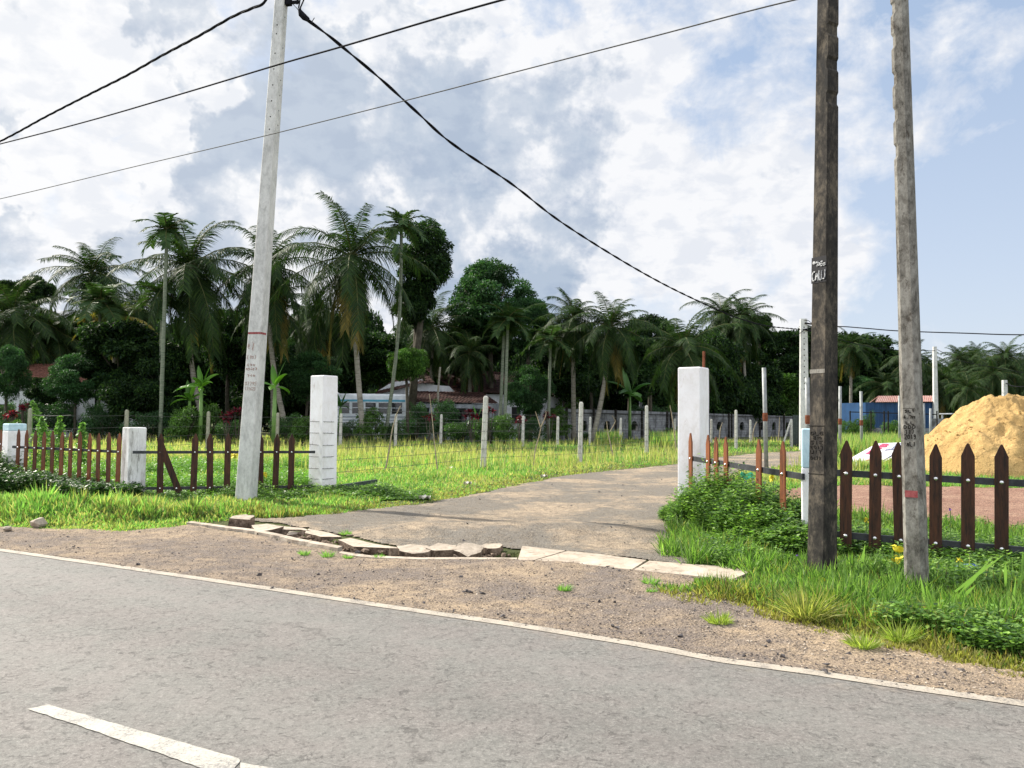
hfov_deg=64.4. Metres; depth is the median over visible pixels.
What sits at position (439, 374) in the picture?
wooden post
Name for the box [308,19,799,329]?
cable
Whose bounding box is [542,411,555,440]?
red cordyline
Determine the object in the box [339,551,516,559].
kerb
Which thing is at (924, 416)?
metal pipe
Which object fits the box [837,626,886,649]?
grass tuft
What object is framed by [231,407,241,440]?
red cordyline
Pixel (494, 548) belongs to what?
concrete chunk
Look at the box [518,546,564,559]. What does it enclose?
drain slab
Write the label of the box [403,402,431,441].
shrub
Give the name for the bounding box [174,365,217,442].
banana plant
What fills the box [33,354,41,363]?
broadleaf tree
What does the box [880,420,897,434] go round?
shrub
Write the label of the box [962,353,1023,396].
coconut palm
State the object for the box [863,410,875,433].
shrub
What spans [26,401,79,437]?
shrub
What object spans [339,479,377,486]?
fallen rail
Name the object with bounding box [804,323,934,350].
cable
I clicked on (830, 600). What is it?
grass tuft
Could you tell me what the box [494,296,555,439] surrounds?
broadleaf tree
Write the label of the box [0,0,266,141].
cable
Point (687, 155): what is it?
sky
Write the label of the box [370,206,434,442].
areca palm
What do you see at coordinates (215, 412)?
shrub
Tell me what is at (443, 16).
cable
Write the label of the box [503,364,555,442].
broadleaf tree
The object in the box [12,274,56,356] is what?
broadleaf tree
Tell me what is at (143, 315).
coconut palm
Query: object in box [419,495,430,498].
paper scrap
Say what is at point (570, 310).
coconut palm
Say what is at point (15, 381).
broadleaf tree
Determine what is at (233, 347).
broadleaf tree
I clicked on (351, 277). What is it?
coconut palm
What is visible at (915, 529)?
utility pole
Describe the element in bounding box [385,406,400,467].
stick
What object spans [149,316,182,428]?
broadleaf tree
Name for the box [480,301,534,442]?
areca palm
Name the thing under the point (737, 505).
weed thicket
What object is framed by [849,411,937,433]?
railing
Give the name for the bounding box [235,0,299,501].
utility pole
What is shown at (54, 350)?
coconut palm
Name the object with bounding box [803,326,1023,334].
cable
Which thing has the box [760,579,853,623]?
grass tuft
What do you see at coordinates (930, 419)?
metal pipe
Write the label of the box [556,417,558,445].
concrete post
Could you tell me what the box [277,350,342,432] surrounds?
broadleaf tree
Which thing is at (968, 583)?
reed plant
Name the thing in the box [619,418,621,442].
concrete post
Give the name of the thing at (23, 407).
red cordyline
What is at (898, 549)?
yellow flower
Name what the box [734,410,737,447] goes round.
concrete post
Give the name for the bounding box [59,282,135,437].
areca palm
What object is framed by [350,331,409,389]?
broadleaf tree
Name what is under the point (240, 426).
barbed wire
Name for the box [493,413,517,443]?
shrub
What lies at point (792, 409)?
shrub
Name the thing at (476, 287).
broadleaf tree
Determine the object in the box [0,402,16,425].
shrub
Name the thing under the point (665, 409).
shrub
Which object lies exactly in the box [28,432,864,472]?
seed grass
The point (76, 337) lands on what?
broadleaf tree
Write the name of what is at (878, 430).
wall
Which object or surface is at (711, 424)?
concrete post
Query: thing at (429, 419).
red cordyline
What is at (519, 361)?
broadleaf tree
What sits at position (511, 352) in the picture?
broadleaf tree
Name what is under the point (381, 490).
weeds
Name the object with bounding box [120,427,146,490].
fence pillar
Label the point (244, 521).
concrete chunk
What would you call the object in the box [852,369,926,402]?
coconut palm
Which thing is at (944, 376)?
coconut palm
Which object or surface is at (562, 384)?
broadleaf tree
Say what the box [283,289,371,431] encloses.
coconut palm
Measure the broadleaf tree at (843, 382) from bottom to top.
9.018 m
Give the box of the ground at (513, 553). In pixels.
[1,421,1022,671]
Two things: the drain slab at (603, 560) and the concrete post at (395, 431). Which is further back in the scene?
the concrete post at (395, 431)
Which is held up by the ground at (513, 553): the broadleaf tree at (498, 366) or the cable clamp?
the broadleaf tree at (498, 366)
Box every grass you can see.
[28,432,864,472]
[594,428,900,458]
[650,493,1023,677]
[837,455,891,469]
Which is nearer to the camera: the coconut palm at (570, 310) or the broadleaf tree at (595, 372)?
the coconut palm at (570, 310)
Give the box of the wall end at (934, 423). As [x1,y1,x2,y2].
[932,419,943,429]
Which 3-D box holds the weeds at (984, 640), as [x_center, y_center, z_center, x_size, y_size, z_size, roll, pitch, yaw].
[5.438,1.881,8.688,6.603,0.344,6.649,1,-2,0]
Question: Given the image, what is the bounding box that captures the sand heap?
[924,393,1023,477]
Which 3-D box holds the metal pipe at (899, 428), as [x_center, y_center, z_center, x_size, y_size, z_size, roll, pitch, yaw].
[17.614,2.042,36.953,0.128,3.023,0.100,1,-2,0]
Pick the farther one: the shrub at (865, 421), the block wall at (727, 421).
the block wall at (727, 421)
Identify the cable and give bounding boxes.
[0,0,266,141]
[0,0,504,144]
[0,0,795,198]
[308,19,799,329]
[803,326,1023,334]
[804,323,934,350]
[937,349,1023,372]
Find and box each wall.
[561,408,792,439]
[848,428,928,434]
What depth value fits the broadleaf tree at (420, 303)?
55.84 m
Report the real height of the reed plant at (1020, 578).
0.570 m
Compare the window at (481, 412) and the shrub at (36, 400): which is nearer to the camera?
the shrub at (36, 400)
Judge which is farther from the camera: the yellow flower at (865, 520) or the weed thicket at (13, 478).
the weed thicket at (13, 478)
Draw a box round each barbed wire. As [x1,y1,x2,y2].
[29,432,440,443]
[30,426,426,430]
[30,439,437,457]
[36,415,440,418]
[337,442,791,472]
[339,438,747,460]
[340,409,789,425]
[344,422,783,428]
[346,434,774,448]
[353,429,790,435]
[444,438,743,441]
[445,429,732,430]
[446,419,712,421]
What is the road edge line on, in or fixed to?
on the road
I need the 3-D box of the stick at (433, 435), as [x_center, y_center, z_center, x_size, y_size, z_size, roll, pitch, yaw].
[-2.177,1.324,22.563,0.273,2.085,0.044,1,-2,0]
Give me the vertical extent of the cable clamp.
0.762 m
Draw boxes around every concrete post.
[27,408,31,453]
[124,410,128,426]
[205,411,209,448]
[275,413,279,436]
[338,413,342,445]
[394,414,397,445]
[439,414,442,442]
[480,396,488,467]
[521,416,524,446]
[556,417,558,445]
[578,402,582,461]
[588,417,590,443]
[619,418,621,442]
[645,405,648,452]
[710,419,712,442]
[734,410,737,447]
[749,420,751,441]
[783,419,792,447]
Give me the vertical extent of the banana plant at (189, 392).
3.888 m
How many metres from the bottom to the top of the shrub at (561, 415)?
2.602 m
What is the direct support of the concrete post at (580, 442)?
on the ground at (513, 553)
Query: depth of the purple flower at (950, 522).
9.34 m
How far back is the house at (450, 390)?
60.00 m
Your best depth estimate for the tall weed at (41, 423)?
22.91 m
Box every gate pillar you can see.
[308,375,337,488]
[678,351,708,495]
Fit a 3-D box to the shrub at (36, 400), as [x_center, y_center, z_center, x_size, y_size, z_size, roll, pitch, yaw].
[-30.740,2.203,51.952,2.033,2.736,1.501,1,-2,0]
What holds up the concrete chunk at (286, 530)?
on the rubble
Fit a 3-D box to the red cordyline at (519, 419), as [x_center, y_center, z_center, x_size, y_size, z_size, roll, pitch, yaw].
[0.486,2.770,48.914,0.910,1.898,0.614,1,-3,-16]
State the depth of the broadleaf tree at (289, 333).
83.42 m
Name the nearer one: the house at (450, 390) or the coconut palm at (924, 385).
the house at (450, 390)
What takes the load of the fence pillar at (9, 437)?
on the ground at (513, 553)
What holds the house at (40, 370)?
on the ground at (513, 553)
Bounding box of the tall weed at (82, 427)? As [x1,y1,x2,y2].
[64,422,95,467]
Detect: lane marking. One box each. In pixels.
[29,704,239,767]
[240,762,270,767]
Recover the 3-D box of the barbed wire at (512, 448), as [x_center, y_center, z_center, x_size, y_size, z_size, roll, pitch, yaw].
[5.839,2.546,34.411,2.168,0.208,39.237,-1,-3,33]
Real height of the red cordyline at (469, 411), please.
2.270 m
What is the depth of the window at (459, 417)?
59.18 m
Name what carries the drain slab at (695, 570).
on the ground at (513, 553)
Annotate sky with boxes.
[0,0,1023,366]
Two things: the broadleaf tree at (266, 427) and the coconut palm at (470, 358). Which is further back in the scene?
the broadleaf tree at (266, 427)
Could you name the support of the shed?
on the ground at (513, 553)
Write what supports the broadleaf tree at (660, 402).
on the ground at (513, 553)
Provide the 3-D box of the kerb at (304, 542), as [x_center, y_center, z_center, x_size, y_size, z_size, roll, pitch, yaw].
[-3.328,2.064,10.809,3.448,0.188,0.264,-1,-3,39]
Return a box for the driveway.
[255,451,800,562]
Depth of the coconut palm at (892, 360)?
89.56 m
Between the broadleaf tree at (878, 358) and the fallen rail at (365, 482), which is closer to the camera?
the fallen rail at (365, 482)
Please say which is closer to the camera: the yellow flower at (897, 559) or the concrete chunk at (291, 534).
the yellow flower at (897, 559)
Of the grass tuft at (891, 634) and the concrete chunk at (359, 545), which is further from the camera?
the concrete chunk at (359, 545)
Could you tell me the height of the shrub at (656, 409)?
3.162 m
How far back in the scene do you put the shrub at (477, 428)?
50.66 m
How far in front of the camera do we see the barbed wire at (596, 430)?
51.84 m
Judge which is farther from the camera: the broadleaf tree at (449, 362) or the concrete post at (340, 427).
the broadleaf tree at (449, 362)
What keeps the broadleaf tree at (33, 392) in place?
on the ground at (513, 553)
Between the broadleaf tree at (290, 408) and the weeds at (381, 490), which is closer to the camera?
the weeds at (381, 490)
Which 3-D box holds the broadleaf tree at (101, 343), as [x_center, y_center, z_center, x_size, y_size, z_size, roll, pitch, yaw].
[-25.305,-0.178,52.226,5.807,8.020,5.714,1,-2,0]
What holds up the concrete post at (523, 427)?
on the ground at (513, 553)
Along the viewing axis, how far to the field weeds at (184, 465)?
20.90 m
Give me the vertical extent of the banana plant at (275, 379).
4.635 m
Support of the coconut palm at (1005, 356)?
on the ground at (513, 553)
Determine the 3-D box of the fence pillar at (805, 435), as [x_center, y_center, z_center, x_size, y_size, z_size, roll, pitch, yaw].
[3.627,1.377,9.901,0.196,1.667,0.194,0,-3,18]
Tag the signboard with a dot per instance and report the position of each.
(886, 449)
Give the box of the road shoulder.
[0,524,1023,699]
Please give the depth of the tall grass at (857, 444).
44.98 m
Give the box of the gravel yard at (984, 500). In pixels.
[774,485,1023,527]
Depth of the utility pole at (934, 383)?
64.97 m
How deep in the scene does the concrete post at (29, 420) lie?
27.43 m
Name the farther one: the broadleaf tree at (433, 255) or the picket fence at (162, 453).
the broadleaf tree at (433, 255)
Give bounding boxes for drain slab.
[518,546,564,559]
[538,551,645,568]
[634,560,750,580]
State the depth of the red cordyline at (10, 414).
44.93 m
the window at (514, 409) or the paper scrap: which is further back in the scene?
the window at (514, 409)
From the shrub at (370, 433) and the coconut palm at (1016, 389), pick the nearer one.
the shrub at (370, 433)
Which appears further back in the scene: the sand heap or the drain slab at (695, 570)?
the sand heap
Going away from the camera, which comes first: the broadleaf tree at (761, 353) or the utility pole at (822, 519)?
the utility pole at (822, 519)
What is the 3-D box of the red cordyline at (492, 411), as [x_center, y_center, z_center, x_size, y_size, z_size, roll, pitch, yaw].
[-1.409,2.499,49.897,1.013,2.486,0.760,1,-2,0]
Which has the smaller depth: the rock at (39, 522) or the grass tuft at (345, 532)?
the grass tuft at (345, 532)
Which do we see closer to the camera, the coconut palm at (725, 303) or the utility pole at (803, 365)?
the utility pole at (803, 365)
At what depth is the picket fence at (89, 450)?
16.63 m
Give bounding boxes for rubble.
[281,531,509,556]
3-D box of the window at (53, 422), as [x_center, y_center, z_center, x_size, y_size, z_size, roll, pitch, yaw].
[-30.621,2.216,55.444,1.600,1.600,0.120,1,-2,0]
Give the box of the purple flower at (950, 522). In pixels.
[949,508,950,539]
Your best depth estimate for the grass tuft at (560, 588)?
7.52 m
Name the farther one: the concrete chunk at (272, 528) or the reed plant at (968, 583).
the concrete chunk at (272, 528)
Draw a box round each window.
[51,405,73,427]
[451,411,461,426]
[473,411,482,421]
[512,407,519,423]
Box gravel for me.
[1,479,1023,700]
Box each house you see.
[0,363,148,438]
[374,366,579,441]
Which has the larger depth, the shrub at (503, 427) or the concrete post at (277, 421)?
the shrub at (503, 427)
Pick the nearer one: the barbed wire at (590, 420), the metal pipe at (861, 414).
the metal pipe at (861, 414)
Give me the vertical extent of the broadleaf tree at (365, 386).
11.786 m
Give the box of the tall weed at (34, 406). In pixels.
[30,400,50,456]
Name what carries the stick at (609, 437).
on the ground at (513, 553)
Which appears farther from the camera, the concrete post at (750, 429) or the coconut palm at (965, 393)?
the coconut palm at (965, 393)
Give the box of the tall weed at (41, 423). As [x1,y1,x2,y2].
[28,416,57,466]
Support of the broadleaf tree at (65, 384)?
on the ground at (513, 553)
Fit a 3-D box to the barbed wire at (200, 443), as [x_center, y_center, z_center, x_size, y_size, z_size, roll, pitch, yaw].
[-11.514,2.774,37.369,6.075,0.042,26.408,0,-3,19]
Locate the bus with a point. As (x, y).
(379, 402)
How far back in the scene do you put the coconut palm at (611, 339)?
54.68 m
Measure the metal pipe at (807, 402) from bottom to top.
3.482 m
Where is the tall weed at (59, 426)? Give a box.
[37,415,73,465]
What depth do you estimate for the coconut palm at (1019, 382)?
99.82 m
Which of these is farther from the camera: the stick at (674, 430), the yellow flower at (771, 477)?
the stick at (674, 430)
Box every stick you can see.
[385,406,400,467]
[429,394,437,468]
[533,411,545,464]
[606,416,615,455]
[670,406,676,450]
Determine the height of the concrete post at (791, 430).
1.906 m
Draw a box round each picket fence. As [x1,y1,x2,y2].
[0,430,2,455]
[12,429,121,483]
[132,433,314,494]
[688,433,804,514]
[837,440,1023,558]
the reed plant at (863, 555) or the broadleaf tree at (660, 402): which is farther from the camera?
the broadleaf tree at (660, 402)
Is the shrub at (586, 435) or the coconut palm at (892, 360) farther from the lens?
the coconut palm at (892, 360)
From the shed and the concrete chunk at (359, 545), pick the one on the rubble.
the concrete chunk at (359, 545)
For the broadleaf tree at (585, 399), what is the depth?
78.31 m
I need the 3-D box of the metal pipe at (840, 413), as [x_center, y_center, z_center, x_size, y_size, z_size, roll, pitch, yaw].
[13.305,1.716,32.962,0.147,3.252,0.147,-2,-3,45]
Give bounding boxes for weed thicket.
[0,446,145,497]
[656,453,845,556]
[837,522,1023,564]
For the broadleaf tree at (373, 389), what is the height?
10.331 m
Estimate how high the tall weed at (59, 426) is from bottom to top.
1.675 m
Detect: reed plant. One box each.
[861,545,871,567]
[920,576,959,601]
[955,554,1004,599]
[999,554,1023,603]
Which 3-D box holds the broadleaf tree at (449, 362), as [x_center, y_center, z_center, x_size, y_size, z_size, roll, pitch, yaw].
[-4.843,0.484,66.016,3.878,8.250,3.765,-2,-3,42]
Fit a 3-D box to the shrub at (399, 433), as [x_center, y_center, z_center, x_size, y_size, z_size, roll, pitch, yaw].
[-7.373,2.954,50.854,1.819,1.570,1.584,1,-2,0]
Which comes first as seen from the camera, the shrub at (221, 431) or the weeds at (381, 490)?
the weeds at (381, 490)
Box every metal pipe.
[762,368,768,467]
[805,378,809,427]
[838,386,841,445]
[859,391,862,440]
[898,396,900,437]
[923,403,924,434]
[929,408,931,432]
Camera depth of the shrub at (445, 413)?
53.14 m
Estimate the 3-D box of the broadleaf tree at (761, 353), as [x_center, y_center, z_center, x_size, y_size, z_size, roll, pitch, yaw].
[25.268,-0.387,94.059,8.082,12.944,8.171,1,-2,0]
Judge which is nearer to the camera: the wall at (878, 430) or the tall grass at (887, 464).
the tall grass at (887, 464)
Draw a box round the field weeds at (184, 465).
[27,452,313,490]
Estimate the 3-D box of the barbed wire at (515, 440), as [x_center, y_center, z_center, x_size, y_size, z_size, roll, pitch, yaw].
[5.841,2.317,34.420,2.168,0.270,39.237,-1,-3,33]
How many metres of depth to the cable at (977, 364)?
61.59 m
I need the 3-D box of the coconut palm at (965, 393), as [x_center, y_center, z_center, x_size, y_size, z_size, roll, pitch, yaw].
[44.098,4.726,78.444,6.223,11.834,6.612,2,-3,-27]
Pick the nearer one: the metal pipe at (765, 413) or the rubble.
the rubble
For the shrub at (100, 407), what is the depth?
51.67 m
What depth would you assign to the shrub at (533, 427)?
52.77 m
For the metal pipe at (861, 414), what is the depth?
34.93 m
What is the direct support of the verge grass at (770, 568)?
on the ground at (513, 553)
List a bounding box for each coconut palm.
[0,276,78,372]
[0,305,85,363]
[17,237,145,327]
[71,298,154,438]
[102,217,273,440]
[114,286,176,374]
[203,224,337,420]
[226,274,319,439]
[269,190,441,442]
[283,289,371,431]
[390,291,484,384]
[436,329,500,403]
[526,287,615,441]
[560,291,668,441]
[631,306,753,417]
[679,289,768,346]
[702,294,787,376]
[838,327,886,402]
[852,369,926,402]
[876,339,952,393]
[894,353,953,395]
[922,360,978,418]
[922,365,979,415]
[939,345,979,380]
[942,372,990,412]
[946,341,995,400]
[961,357,1023,397]
[962,345,990,377]
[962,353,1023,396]
[969,335,1023,394]
[1009,365,1023,394]
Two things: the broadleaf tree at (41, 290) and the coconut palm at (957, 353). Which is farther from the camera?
the coconut palm at (957, 353)
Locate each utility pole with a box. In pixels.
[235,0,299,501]
[792,319,811,450]
[807,0,838,572]
[890,0,928,587]
[932,347,938,418]
[1002,380,1007,395]
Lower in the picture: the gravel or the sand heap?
the gravel
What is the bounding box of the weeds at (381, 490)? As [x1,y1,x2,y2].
[136,481,432,500]
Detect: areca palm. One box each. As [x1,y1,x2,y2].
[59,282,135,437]
[122,276,193,438]
[132,212,195,437]
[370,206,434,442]
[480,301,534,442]
[485,316,522,439]
[519,323,580,441]
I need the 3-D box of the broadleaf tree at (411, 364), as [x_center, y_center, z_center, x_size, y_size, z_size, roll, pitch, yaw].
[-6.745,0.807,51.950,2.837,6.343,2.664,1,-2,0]
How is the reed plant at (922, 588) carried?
on the ground at (513, 553)
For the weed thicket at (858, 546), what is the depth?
9.35 m
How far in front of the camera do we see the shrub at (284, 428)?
46.62 m
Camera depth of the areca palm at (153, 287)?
49.79 m
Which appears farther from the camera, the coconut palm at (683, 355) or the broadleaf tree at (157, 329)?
the broadleaf tree at (157, 329)
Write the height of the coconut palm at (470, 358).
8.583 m
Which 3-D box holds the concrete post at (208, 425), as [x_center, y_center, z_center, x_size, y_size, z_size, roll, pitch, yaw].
[-14.388,2.288,38.429,0.165,1.981,0.150,0,-3,20]
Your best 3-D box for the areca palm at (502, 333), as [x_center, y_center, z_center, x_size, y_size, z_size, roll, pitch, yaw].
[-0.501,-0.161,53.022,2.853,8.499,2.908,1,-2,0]
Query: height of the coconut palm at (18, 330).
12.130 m
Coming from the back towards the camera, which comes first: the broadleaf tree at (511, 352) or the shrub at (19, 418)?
the broadleaf tree at (511, 352)
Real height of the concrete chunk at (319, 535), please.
0.116 m
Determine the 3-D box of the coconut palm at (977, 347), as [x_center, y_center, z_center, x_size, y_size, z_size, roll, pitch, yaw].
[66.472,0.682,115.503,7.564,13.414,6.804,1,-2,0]
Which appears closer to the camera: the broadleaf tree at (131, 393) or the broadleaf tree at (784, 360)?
the broadleaf tree at (131, 393)
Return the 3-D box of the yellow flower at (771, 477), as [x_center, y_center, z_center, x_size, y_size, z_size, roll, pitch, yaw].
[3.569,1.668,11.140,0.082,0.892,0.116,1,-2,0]
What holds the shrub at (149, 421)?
on the ground at (513, 553)
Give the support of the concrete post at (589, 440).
on the ground at (513, 553)
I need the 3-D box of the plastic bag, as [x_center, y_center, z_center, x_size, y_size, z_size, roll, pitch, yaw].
[3.643,1.422,12.552,0.236,0.135,0.088,0,-2,5]
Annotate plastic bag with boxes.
[740,472,754,479]
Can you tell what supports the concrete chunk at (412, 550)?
on the rubble
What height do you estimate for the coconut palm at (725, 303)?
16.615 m
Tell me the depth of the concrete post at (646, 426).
36.90 m
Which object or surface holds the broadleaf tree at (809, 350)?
on the ground at (513, 553)
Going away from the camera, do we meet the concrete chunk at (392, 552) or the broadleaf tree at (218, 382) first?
the concrete chunk at (392, 552)
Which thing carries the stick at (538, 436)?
on the ground at (513, 553)
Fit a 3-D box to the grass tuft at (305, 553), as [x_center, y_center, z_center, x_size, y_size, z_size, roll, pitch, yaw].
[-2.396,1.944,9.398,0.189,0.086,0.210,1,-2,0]
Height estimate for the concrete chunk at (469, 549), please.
0.241 m
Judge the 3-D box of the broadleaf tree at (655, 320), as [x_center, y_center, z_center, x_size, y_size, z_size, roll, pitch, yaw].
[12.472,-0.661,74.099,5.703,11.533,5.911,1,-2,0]
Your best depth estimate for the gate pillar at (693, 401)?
13.34 m
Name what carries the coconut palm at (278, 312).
on the ground at (513, 553)
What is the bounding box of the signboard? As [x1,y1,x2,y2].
[852,442,900,462]
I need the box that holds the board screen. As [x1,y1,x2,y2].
[793,415,798,445]
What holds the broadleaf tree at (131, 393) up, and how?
on the ground at (513, 553)
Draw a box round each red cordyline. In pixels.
[2,410,19,423]
[18,403,28,423]
[219,409,235,437]
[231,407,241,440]
[421,413,435,443]
[463,408,478,439]
[481,406,495,439]
[513,414,527,442]
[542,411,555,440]
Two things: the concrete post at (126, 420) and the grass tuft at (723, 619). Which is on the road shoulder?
the grass tuft at (723, 619)
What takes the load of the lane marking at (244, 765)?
on the road
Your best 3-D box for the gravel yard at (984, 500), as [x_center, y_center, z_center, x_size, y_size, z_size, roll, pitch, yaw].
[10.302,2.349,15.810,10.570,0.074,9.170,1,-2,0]
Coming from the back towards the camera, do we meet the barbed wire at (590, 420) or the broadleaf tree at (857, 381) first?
the broadleaf tree at (857, 381)
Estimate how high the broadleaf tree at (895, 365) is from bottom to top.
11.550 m
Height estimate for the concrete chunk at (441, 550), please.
0.202 m
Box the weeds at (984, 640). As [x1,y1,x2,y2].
[660,513,1023,656]
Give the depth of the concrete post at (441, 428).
48.88 m
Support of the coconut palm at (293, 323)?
on the ground at (513, 553)
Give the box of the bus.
[337,393,408,439]
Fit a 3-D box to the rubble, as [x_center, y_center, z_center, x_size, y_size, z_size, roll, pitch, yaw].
[-1.969,2.167,10.226,4.566,0.376,1.098,-1,-3,28]
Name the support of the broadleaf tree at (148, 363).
on the ground at (513, 553)
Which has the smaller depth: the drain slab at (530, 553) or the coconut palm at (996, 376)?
the drain slab at (530, 553)
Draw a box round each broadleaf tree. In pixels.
[0,279,15,372]
[0,344,34,422]
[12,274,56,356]
[22,376,63,434]
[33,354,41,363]
[38,353,109,440]
[58,317,83,353]
[74,318,159,434]
[94,374,182,424]
[129,340,197,437]
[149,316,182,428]
[170,326,224,425]
[178,316,229,418]
[200,307,247,422]
[218,347,289,426]
[219,307,247,430]
[227,353,291,407]
[261,422,269,431]
[266,338,309,423]
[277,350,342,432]
[285,313,309,418]
[304,317,370,379]
[331,314,367,393]
[340,372,373,393]
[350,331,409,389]
[353,308,385,380]
[366,333,425,393]
[386,347,429,441]
[390,278,440,439]
[391,322,444,385]
[392,219,454,439]
[434,344,459,371]
[444,318,516,376]
[445,257,538,393]
[481,356,514,371]
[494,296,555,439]
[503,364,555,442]
[508,347,534,371]
[530,345,600,406]
[564,321,604,429]
[568,337,615,409]
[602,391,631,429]
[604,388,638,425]
[608,335,662,410]
[624,313,676,411]
[642,348,701,411]
[669,335,714,401]
[695,326,749,425]
[727,374,769,429]
[730,338,764,368]
[741,364,785,425]
[751,315,773,364]
[753,330,810,373]
[778,372,798,408]
[785,325,811,356]
[790,361,858,408]
[808,331,898,385]
[837,375,876,410]
[867,348,899,392]
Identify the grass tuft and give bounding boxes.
[297,549,311,555]
[317,550,334,557]
[339,529,351,534]
[557,584,572,591]
[640,574,661,584]
[645,588,657,592]
[699,605,734,624]
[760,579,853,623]
[787,574,864,610]
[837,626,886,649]
[871,615,931,643]
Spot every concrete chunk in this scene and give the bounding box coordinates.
[228,514,254,528]
[251,524,283,533]
[282,526,307,533]
[287,531,298,537]
[305,529,340,541]
[338,538,396,555]
[388,549,398,555]
[397,544,430,556]
[426,543,456,556]
[453,543,483,556]
[481,543,502,556]
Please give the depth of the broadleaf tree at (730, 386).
78.84 m
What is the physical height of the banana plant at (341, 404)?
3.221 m
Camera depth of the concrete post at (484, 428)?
25.22 m
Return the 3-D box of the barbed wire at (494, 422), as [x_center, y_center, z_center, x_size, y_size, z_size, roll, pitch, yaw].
[5.845,1.823,34.442,2.168,0.402,39.237,-1,-3,33]
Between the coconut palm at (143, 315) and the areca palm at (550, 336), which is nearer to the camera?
the areca palm at (550, 336)
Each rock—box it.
[2,526,11,530]
[30,517,47,527]
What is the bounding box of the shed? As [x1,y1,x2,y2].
[842,395,932,432]
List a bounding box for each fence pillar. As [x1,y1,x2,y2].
[2,424,26,467]
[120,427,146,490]
[801,428,809,525]
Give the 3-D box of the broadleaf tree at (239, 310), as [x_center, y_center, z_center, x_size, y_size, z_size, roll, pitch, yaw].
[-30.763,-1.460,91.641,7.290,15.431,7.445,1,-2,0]
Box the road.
[0,550,1023,767]
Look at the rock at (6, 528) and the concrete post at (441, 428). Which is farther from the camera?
the concrete post at (441, 428)
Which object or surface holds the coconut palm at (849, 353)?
on the ground at (513, 553)
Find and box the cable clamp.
[298,0,313,22]
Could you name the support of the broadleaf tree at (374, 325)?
on the ground at (513, 553)
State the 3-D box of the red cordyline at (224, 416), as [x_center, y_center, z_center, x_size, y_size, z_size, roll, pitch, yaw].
[-15.694,2.366,45.027,1.031,2.079,0.906,2,-3,-26]
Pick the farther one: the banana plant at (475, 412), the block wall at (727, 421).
the block wall at (727, 421)
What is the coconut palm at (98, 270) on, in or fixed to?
on the ground at (513, 553)
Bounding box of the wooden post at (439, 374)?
[437,367,440,441]
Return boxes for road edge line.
[0,549,1023,705]
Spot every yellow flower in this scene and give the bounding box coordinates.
[231,450,237,477]
[769,474,774,492]
[863,517,868,533]
[891,544,903,566]
[891,555,903,566]
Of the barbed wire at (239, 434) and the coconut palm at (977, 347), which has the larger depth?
the coconut palm at (977, 347)
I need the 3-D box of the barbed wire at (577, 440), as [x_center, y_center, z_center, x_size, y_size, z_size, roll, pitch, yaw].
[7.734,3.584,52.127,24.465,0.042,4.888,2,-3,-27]
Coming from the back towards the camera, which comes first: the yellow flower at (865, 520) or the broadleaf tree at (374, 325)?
the broadleaf tree at (374, 325)
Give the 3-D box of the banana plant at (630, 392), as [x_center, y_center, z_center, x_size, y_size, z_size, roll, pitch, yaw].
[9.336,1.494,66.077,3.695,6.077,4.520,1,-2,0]
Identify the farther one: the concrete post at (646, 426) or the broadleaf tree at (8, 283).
the broadleaf tree at (8, 283)
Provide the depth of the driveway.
13.09 m
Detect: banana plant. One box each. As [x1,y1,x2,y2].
[170,380,207,441]
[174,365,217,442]
[264,364,289,443]
[337,393,349,442]
[468,406,482,443]
[607,369,650,438]
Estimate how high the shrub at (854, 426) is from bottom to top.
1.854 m
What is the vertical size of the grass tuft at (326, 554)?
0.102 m
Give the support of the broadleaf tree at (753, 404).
on the ground at (513, 553)
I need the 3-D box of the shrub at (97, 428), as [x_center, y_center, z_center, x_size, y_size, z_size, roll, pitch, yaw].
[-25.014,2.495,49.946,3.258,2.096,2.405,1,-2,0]
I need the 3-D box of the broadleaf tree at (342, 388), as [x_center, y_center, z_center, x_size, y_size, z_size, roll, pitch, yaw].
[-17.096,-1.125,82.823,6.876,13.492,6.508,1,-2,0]
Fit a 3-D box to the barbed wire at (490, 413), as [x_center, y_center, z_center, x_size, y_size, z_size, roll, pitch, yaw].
[5.847,1.577,34.452,2.168,0.468,39.237,-1,-3,33]
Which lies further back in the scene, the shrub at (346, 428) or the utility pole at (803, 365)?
the shrub at (346, 428)
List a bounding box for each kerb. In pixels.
[186,521,341,550]
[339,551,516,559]
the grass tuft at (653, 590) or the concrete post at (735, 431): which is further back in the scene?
the concrete post at (735, 431)
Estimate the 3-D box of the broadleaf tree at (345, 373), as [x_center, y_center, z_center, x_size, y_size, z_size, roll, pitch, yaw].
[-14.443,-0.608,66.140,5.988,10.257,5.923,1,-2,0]
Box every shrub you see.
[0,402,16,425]
[0,410,38,431]
[2,419,21,433]
[18,398,46,426]
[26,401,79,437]
[76,408,129,437]
[77,401,107,438]
[119,410,170,440]
[162,405,205,442]
[196,403,222,440]
[214,419,240,442]
[268,413,304,442]
[288,416,309,444]
[337,419,357,443]
[352,407,388,441]
[382,419,407,441]
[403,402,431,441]
[426,398,462,442]
[442,419,475,441]
[471,414,502,442]
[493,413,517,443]
[513,418,545,443]
[544,405,572,439]
[555,397,586,428]
[577,431,603,440]
[627,404,664,430]
[654,405,677,411]
[782,395,798,429]
[842,418,870,435]
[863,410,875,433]
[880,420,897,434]
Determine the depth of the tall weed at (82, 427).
21.93 m
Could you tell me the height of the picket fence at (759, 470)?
1.383 m

